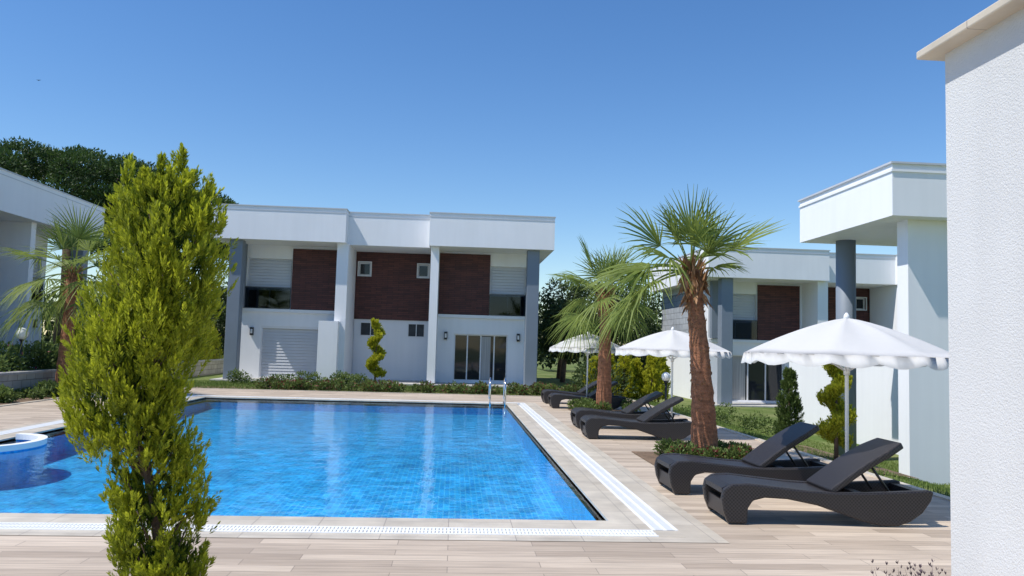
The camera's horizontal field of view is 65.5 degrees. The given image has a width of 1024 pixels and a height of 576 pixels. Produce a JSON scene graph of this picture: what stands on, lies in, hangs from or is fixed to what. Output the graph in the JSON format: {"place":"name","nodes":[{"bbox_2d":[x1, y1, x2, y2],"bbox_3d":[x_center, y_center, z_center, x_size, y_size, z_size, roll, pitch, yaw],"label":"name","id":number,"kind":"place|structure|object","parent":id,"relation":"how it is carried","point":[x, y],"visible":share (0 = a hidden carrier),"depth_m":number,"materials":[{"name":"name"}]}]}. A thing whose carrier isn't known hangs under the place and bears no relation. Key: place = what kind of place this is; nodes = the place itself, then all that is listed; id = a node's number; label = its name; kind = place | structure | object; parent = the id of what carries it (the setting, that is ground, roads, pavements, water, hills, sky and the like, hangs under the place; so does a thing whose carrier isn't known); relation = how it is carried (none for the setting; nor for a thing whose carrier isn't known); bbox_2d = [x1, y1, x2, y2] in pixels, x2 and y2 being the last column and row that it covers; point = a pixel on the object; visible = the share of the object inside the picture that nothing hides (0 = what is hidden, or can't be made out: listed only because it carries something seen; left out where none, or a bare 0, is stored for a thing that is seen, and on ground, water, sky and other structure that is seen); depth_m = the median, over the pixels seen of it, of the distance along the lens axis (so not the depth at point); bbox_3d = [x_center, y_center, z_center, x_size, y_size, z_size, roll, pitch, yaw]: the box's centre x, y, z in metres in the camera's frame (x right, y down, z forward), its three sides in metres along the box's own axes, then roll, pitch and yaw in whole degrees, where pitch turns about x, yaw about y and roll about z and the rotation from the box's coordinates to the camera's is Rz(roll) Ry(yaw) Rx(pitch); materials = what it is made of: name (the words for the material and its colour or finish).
{"place":"outdoors","nodes":[
{"label":"outdoors","id":0,"kind":"place"},
{"bbox_2d":[84,270,118,315],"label":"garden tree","id":1,"kind":"object","parent":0,"point":[96,280],"depth_m":43.56,"materials":[{"name":"green plant"}]},
{"bbox_2d":[0,388,950,575],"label":"pool deck paving","id":2,"kind":"structure","parent":0,"point":[778,537],"depth_m":6.71,"materials":[{"name":"beige tile"}]},
{"bbox_2d":[52,142,238,575],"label":"golden cypress tree","id":3,"kind":"object","parent":2,"relation":"on","point":[154,271],"visible":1,"depth_m":4.35,"materials":[{"name":"green plant"}]},
{"bbox_2d":[541,380,613,402],"bbox_3d":[2.005,3.165,24.566,2.165,0.776,0.690,2,-4,-5],"label":"rattan sun lounger","id":4,"kind":"object","parent":2,"relation":"on","point":[545,393],"visible":0.47,"depth_m":24.30,"materials":[{"name":"black wicker"}]},
{"bbox_2d":[549,332,619,396],"bbox_3d":[2.181,2.346,22.992,2.278,2.188,2.279,2,-4,-10],"label":"white parasol","id":5,"kind":"object","parent":2,"relation":"on","point":[571,348],"visible":0.62,"depth_m":22.39,"materials":[{"name":"fabric"}]},
{"bbox_2d":[548,381,625,408],"bbox_3d":[2.135,3.036,22.754,2.165,0.776,0.690,2,-4,-4],"label":"rattan sun lounger","id":6,"kind":"object","parent":2,"relation":"on","point":[554,400],"visible":0.7,"depth_m":22.44,"materials":[{"name":"black wicker"}]},
{"bbox_2d":[570,391,674,427],"bbox_3d":[2.395,2.639,17.344,2.165,0.789,0.690,2,-4,-5],"label":"rattan sun lounger","id":7,"kind":"object","parent":2,"relation":"on","point":[578,413],"visible":0.62,"depth_m":17.09,"materials":[{"name":"black wicker"}]},
{"bbox_2d":[580,396,691,439],"bbox_3d":[2.434,2.492,15.427,2.165,0.803,0.690,2,-4,-4],"label":"rattan sun lounger","id":8,"kind":"object","parent":2,"relation":"on","point":[672,428],"visible":0.94,"depth_m":15.11,"materials":[{"name":"black wicker"}]},
{"bbox_2d":[631,451,659,464],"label":"garden bed soil","id":9,"kind":"structure","parent":2,"relation":"on","point":[650,457],"depth_m":12.83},
{"bbox_2d":[580,184,787,447],"bbox_3d":[2.644,0.499,12.598,3.230,4.404,2.394,2,-4,-4],"label":"fan palm tree","id":10,"kind":"object","parent":9,"relation":"on","point":[692,282],"visible":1,"depth_m":12.49,"materials":[{"name":"green plant"}]},
{"bbox_2d":[652,437,737,454],"bbox_3d":[3.116,2.609,12.970,1.650,0.412,0.726,3,-4,-14],"label":"shrub bed","id":11,"kind":"object","parent":9,"relation":"on","point":[664,445],"visible":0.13,"depth_m":12.92,"materials":[{"name":"green plant"}]},
{"bbox_2d":[664,441,753,459],"bbox_3d":[3.130,2.555,12.141,1.691,0.406,0.926,2,-4,-4],"label":"shrub bed","id":12,"kind":"object","parent":9,"relation":"on","point":[740,451],"visible":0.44,"depth_m":11.94,"materials":[{"name":"green plant"}]},
{"bbox_2d":[615,327,731,418],"bbox_3d":[3.312,1.895,16.423,2.376,2.188,2.378,4,-5,-33],"label":"white parasol","id":13,"kind":"object","parent":2,"relation":"on","point":[672,342],"visible":0.73,"depth_m":15.84,"materials":[{"name":"fabric"}]},
{"bbox_2d":[654,422,826,493],"bbox_3d":[2.915,2.084,9.877,2.164,0.830,0.690,2,-4,-5],"label":"rattan sun lounger","id":14,"kind":"object","parent":2,"relation":"on","point":[676,473],"visible":0.83,"depth_m":9.65,"materials":[{"name":"black wicker"}]},
{"bbox_2d":[702,438,932,525],"bbox_3d":[3.148,1.982,8.306,2.165,0.816,0.690,2,-4,-3],"label":"rattan sun lounger","id":15,"kind":"object","parent":2,"relation":"on","point":[831,486],"visible":1,"depth_m":8.00,"materials":[{"name":"black wicker"}]},
{"bbox_2d":[741,313,948,452],"bbox_3d":[3.862,1.377,9.161,2.376,2.188,2.378,3,-4,-15],"label":"white parasol","id":16,"kind":"object","parent":2,"relation":"on","point":[847,343],"visible":0.92,"depth_m":8.54,"materials":[{"name":"white canvas"},{"name":"white metal"}]},
{"bbox_2d":[870,559,945,575],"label":"lavender plant","id":17,"kind":"object","parent":2,"relation":"on","point":[909,563],"visible":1,"depth_m":5.57,"materials":[{"name":"plant"}]},
{"label":"garden bed soil","id":18,"kind":"structure","parent":2,"relation":"on","visible":0},
{"bbox_2d":[567,396,639,411],"bbox_3d":[2.538,3.214,21.645,2.018,0.467,1.730,2,-4,-4],"label":"shrub bed","id":19,"kind":"object","parent":18,"relation":"on","point":[582,402],"visible":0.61,"depth_m":21.41,"materials":[{"name":"green plant"}]},
{"bbox_2d":[544,235,664,410],"bbox_3d":[2.605,0.946,21.922,3.672,4.870,3.317,4,-5,-32],"label":"fan palm tree","id":20,"kind":"object","parent":18,"relation":"on","point":[604,384],"visible":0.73,"depth_m":21.60,"materials":[{"name":"green plant"}]},
{"bbox_2d":[42,336,949,495],"bbox_3d":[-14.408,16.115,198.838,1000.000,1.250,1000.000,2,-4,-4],"label":"ground","id":21,"kind":"structure","parent":0,"point":[547,375],"depth_m":33.22,"materials":[{"name":"green plant"}]},
{"bbox_2d":[15,327,28,369],"bbox_3d":[-13.752,1.820,22.298,0.340,1.430,0.340,2,-4,-4],"label":"globe garden lamp","id":22,"kind":"object","parent":21,"relation":"on","point":[22,334],"visible":0.72,"depth_m":22.26,"materials":[{"name":"white glass"}]},
{"bbox_2d":[0,338,81,371],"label":"rose bushes","id":23,"kind":"object","parent":21,"relation":"on","point":[46,355],"visible":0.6,"depth_m":23.18,"materials":[{"name":"green plant"}]},
{"bbox_2d":[0,392,96,406],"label":"deck edge kerb","id":24,"kind":"structure","parent":21,"relation":"on","point":[28,402],"depth_m":19.38,"materials":[{"name":"stone"}]},
{"bbox_2d":[0,167,105,368],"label":"modern villa","id":25,"kind":"object","parent":21,"relation":"on","point":[26,204],"visible":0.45,"depth_m":29.57,"materials":[{"name":"white paint"}]},
{"bbox_2d":[0,388,110,404],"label":"garden bed soil","id":26,"kind":"structure","parent":21,"relation":"on","point":[19,400],"depth_m":20.24,"materials":[{"name":"brown soil"}]},
{"bbox_2d":[0,379,70,402],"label":"shrub bed","id":27,"kind":"object","parent":26,"relation":"on","point":[48,388],"visible":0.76,"depth_m":20.46,"materials":[{"name":"green plant"}]},
{"bbox_2d":[0,199,119,382],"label":"fan palm tree","id":28,"kind":"object","parent":26,"relation":"on","point":[70,285],"visible":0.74,"depth_m":22.45,"materials":[{"name":"green plant"}]},
{"bbox_2d":[0,136,172,345],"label":"stone pine tree","id":29,"kind":"object","parent":21,"relation":"on","point":[66,171],"visible":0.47,"depth_m":53.15,"materials":[{"name":"green plant"}]},
{"bbox_2d":[0,361,223,394],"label":"wall","id":30,"kind":"structure","parent":21,"relation":"on","point":[21,381],"depth_m":22.19,"materials":[{"name":"grey stone"}]},
{"bbox_2d":[0,359,223,375],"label":"cap","id":31,"kind":"object","parent":30,"relation":"on","point":[26,372],"depth_m":21.95,"materials":[{"name":"concrete"}]},
{"bbox_2d":[54,312,223,363],"bbox_3d":[-14.954,2.235,33.670,1.304,2.074,15.796,2,-4,-4],"label":"conifer hedge","id":32,"kind":"object","parent":21,"relation":"on","point":[215,343],"visible":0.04,"depth_m":39.66,"materials":[{"name":"green plant"}]},
{"bbox_2d":[68,180,238,261],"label":"stone pine tree","id":33,"kind":"object","parent":21,"relation":"on","point":[227,200],"visible":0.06,"depth_m":57.63,"materials":[{"name":"green plant"}]},
{"bbox_2d":[179,279,227,354],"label":"garden tree","id":34,"kind":"object","parent":21,"relation":"on","point":[221,323],"visible":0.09,"depth_m":43.95,"materials":[{"name":"green plant"}]},
{"bbox_2d":[226,367,368,386],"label":"garden shrubs","id":35,"kind":"object","parent":21,"relation":"on","point":[236,375],"visible":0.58,"depth_m":30.77,"materials":[{"name":"green plant"}]},
{"bbox_2d":[141,379,560,395],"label":"lawn grass","id":36,"kind":"structure","parent":21,"relation":"on","point":[250,386],"depth_m":28.68,"materials":[{"name":"green plant"}]},
{"bbox_2d":[254,375,593,395],"bbox_3d":[-2.799,3.501,28.236,12.442,0.614,1.948,2,-4,-4],"label":"flower border","id":37,"kind":"object","parent":36,"relation":"on","point":[535,388],"visible":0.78,"depth_m":27.93,"materials":[{"name":"green plant"}]},
{"bbox_2d":[583,356,597,386],"bbox_3d":[2.959,3.196,28.277,1.012,1.634,1.072,2,-4,-4],"label":"golden shrub","id":38,"kind":"object","parent":36,"relation":"on","point":[594,364],"visible":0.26,"depth_m":28.12,"materials":[{"name":"green plant"}]},
{"bbox_2d":[611,353,619,395],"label":"golden shrub","id":39,"kind":"object","parent":36,"relation":"on","point":[613,360],"visible":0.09,"depth_m":28.34,"materials":[{"name":"green plant"}]},
{"bbox_2d":[40,290,661,369],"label":"background trees","id":40,"kind":"object","parent":21,"relation":"on","point":[541,358],"visible":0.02,"depth_m":76.21,"materials":[{"name":"green plant"}]},
{"bbox_2d":[0,395,728,542],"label":"swimming pool","id":41,"kind":"structure","parent":21,"relation":"in","point":[587,491],"depth_m":11.68,"materials":[{"name":"liquid"}]},
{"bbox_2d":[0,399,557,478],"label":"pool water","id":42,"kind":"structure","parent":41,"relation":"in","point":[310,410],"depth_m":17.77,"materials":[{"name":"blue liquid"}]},
{"bbox_2d":[488,377,505,415],"bbox_3d":[-0.436,3.191,23.424,0.488,1.124,0.724,2,-4,-4],"label":"pool ladder","id":43,"kind":"object","parent":41,"relation":"on","point":[504,395],"visible":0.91,"depth_m":23.19,"materials":[{"name":"metal"}]},
{"bbox_2d":[192,388,540,396],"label":"deck edge kerb","id":44,"kind":"structure","parent":21,"relation":"on","point":[360,392],"depth_m":27.03,"materials":[{"name":"stone"}]},
{"bbox_2d":[365,318,386,380],"bbox_3d":[-5.224,2.468,30.651,0.899,2.677,0.963,2,-4,-4],"label":"spiral topiary","id":45,"kind":"object","parent":21,"relation":"on","point":[378,355],"visible":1,"depth_m":30.54,"materials":[{"name":"green plant"}]},
{"bbox_2d":[209,203,555,387],"bbox_3d":[-5.738,0.821,38.215,14.290,7.440,10.680,2,-4,-4],"label":"modern villa","id":46,"kind":"object","parent":21,"relation":"on","point":[447,298],"visible":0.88,"depth_m":34.75,"materials":[{"name":"white paint"}]},
{"bbox_2d":[248,258,292,308],"bbox_3d":[-10.601,-0.187,34.945,1.910,2.180,0.068,2,-4,-4],"label":"balcony window frame","id":47,"kind":"structure","parent":46,"relation":"in","point":[249,258],"depth_m":34.93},
{"bbox_2d":[360,264,369,273],"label":"small window glass","id":48,"kind":"structure","parent":46,"relation":"in","point":[365,268],"depth_m":36.47,"materials":[{"name":"black glass"}]},
{"bbox_2d":[359,263,370,274],"bbox_3d":[-6.721,-0.862,36.429,0.530,0.580,0.068,2,-4,-4],"label":"small window frame","id":49,"kind":"structure","parent":46,"relation":"in","point":[359,263],"depth_m":36.40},
{"bbox_2d":[361,323,373,334],"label":"low window glass","id":50,"kind":"structure","parent":46,"relation":"in","point":[365,327],"depth_m":36.20,"materials":[{"name":"black glass"}]},
{"bbox_2d":[360,322,380,335],"bbox_3d":[-6.422,1.866,36.175,0.950,0.620,0.068,2,-4,-4],"label":"low window frame","id":51,"kind":"structure","parent":46,"relation":"in","point":[360,322],"depth_m":36.13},
{"bbox_2d":[408,324,423,336],"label":"low window glass","id":52,"kind":"structure","parent":46,"relation":"in","point":[412,327],"depth_m":36.35,"materials":[{"name":"black glass"}]},
{"bbox_2d":[407,323,424,336],"bbox_3d":[-4.369,1.934,36.319,0.770,0.620,0.068,2,-4,-4],"label":"low window frame","id":53,"kind":"structure","parent":46,"relation":"in","point":[408,323],"depth_m":36.29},
{"bbox_2d":[419,266,427,275],"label":"small window glass","id":54,"kind":"structure","parent":46,"relation":"in","point":[423,270],"depth_m":36.65,"materials":[{"name":"black glass"}]},
{"bbox_2d":[418,265,428,276],"bbox_3d":[-4.069,-0.774,36.614,0.490,0.580,0.068,2,-4,-4],"label":"small window frame","id":55,"kind":"structure","parent":46,"relation":"in","point":[418,265],"depth_m":36.58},
{"bbox_2d":[490,267,525,315],"bbox_3d":[-0.187,0.158,35.672,1.600,2.180,0.068,2,-4,-4],"label":"balcony window frame","id":56,"kind":"structure","parent":46,"relation":"in","point":[491,267],"depth_m":35.70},
{"bbox_2d":[540,299,599,382],"bbox_3d":[2.961,2.590,39.488,3.146,4.208,3.314,2,-4,-4],"label":"garden tree","id":57,"kind":"object","parent":21,"relation":"on","point":[548,318],"visible":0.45,"depth_m":39.18,"materials":[{"name":"green plant"}]},
{"bbox_2d":[537,277,603,378],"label":"garden tree","id":58,"kind":"object","parent":21,"relation":"on","point":[548,301],"visible":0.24,"depth_m":43.96,"materials":[{"name":"green plant"}]},
{"bbox_2d":[567,359,639,398],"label":"garden shrubs","id":59,"kind":"object","parent":21,"relation":"on","point":[581,373],"visible":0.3,"depth_m":27.82,"materials":[{"name":"green plant"}]},
{"bbox_2d":[578,280,661,361],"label":"garden tree","id":60,"kind":"object","parent":21,"relation":"on","point":[651,325],"visible":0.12,"depth_m":45.81,"materials":[{"name":"green plant"}]},
{"bbox_2d":[611,355,638,397],"bbox_3d":[3.959,3.033,28.155,1.023,1.998,1.058,5,-5,-39],"label":"golden shrub","id":61,"kind":"object","parent":21,"relation":"on","point":[627,361],"visible":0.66,"depth_m":27.93,"materials":[{"name":"green plant"}]},
{"bbox_2d":[626,357,647,398],"bbox_3d":[4.420,3.264,28.482,1.055,1.610,1.019,2,-4,-4],"label":"golden shrub","id":62,"kind":"object","parent":21,"relation":"on","point":[638,368],"visible":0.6,"depth_m":28.32,"materials":[{"name":"green plant"}]},
{"bbox_2d":[614,285,661,369],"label":"garden tree","id":63,"kind":"object","parent":21,"relation":"on","point":[644,358],"visible":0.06,"depth_m":49.83,"materials":[{"name":"green plant"}]},
{"bbox_2d":[638,355,664,401],"bbox_3d":[4.956,3.164,28.210,1.034,1.799,1.054,2,-4,-4],"label":"golden shrub","id":64,"kind":"object","parent":21,"relation":"on","point":[652,374],"visible":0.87,"depth_m":28.02,"materials":[{"name":"green plant"}]},
{"bbox_2d":[656,356,670,401],"bbox_3d":[5.303,3.120,28.804,1.004,1.994,0.983,0,-5,22],"label":"golden shrub","id":65,"kind":"object","parent":21,"relation":"on","point":[663,366],"visible":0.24,"depth_m":28.66,"materials":[{"name":"green plant"}]},
{"bbox_2d":[661,372,670,399],"bbox_3d":[4.094,2.811,21.203,0.240,1.130,0.240,2,-4,-4],"label":"globe garden lamp","id":66,"kind":"object","parent":21,"relation":"on","point":[666,376],"visible":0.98,"depth_m":21.17,"materials":[{"name":"white glass"}]},
{"bbox_2d":[669,401,776,435],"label":"bedding plants","id":67,"kind":"object","parent":21,"relation":"on","point":[720,414],"visible":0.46,"depth_m":21.95,"materials":[{"name":"green plant"}]},
{"bbox_2d":[650,247,897,407],"bbox_3d":[15.271,2.318,40.428,14.290,7.180,10.680,2,-4,-4],"label":"modern villa","id":68,"kind":"object","parent":21,"relation":"on","point":[771,294],"visible":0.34,"depth_m":36.84,"materials":[{"name":"white paint"}]},
{"bbox_2d":[717,294,754,339],"bbox_3d":[10.407,1.331,37.156,1.910,2.104,0.068,2,-4,-4],"label":"balcony window frame","id":69,"kind":"structure","parent":68,"relation":"in","point":[733,294],"depth_m":37.22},
{"bbox_2d":[856,299,862,308],"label":"small window glass","id":70,"kind":"structure","parent":68,"relation":"in","point":[859,302],"depth_m":38.87,"materials":[{"name":"black glass"}]},
{"bbox_2d":[856,298,864,309],"bbox_3d":[16.939,0.775,38.823,0.490,0.560,0.068,2,-4,-4],"label":"small window frame","id":71,"kind":"structure","parent":68,"relation":"in","point":[856,298],"depth_m":38.81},
{"bbox_2d":[626,398,949,500],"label":"deck edge kerb","id":72,"kind":"structure","parent":21,"relation":"on","point":[941,496],"depth_m":13.13,"materials":[{"name":"stone"}]},
{"bbox_2d":[773,367,804,433],"bbox_3d":[6.921,2.949,19.802,0.874,2.008,0.830,2,-4,-4],"label":"conical conifer","id":73,"kind":"object","parent":21,"relation":"on","point":[788,409],"visible":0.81,"depth_m":19.71,"materials":[{"name":"green plant"}]},
{"bbox_2d":[792,445,918,478],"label":"garden bed soil","id":74,"kind":"structure","parent":21,"relation":"on","point":[876,467],"depth_m":13.40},
{"bbox_2d":[813,364,857,459],"bbox_3d":[5.282,1.977,13.026,0.712,1.760,0.753,2,-4,-4],"label":"spiral topiary","id":75,"kind":"object","parent":74,"relation":"on","point":[830,397],"visible":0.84,"depth_m":12.95,"materials":[{"name":"green plant"}]},
{"bbox_2d":[789,161,949,484],"bbox_3d":[12.819,1.362,21.981,11.490,6.620,11.990,2,-4,-4],"label":"modern villa","id":76,"kind":"object","parent":21,"relation":"on","point":[901,206],"visible":0.32,"depth_m":16.37,"materials":[{"name":"white paint"}]},
{"bbox_2d":[945,8,1023,575],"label":"wall","id":77,"kind":"structure","parent":21,"relation":"on","point":[984,82],"depth_m":3.81,"materials":[{"name":"white paint"}]},
{"bbox_2d":[916,0,1023,60],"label":"stone coping","id":78,"kind":"object","parent":77,"relation":"on","point":[995,13],"visible":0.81,"depth_m":3.89,"materials":[{"name":"stone"}]},
{"bbox_2d":[0,0,997,344],"label":"sky","id":79,"kind":"structure","parent":0,"point":[577,113],"materials":[{"name":"blue"}]},
{"bbox_2d":[630,398,949,496],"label":"lawn grass","id":80,"kind":"structure","parent":0,"point":[935,486],"depth_m":16.86,"materials":[{"name":"green plant"}]}
]}

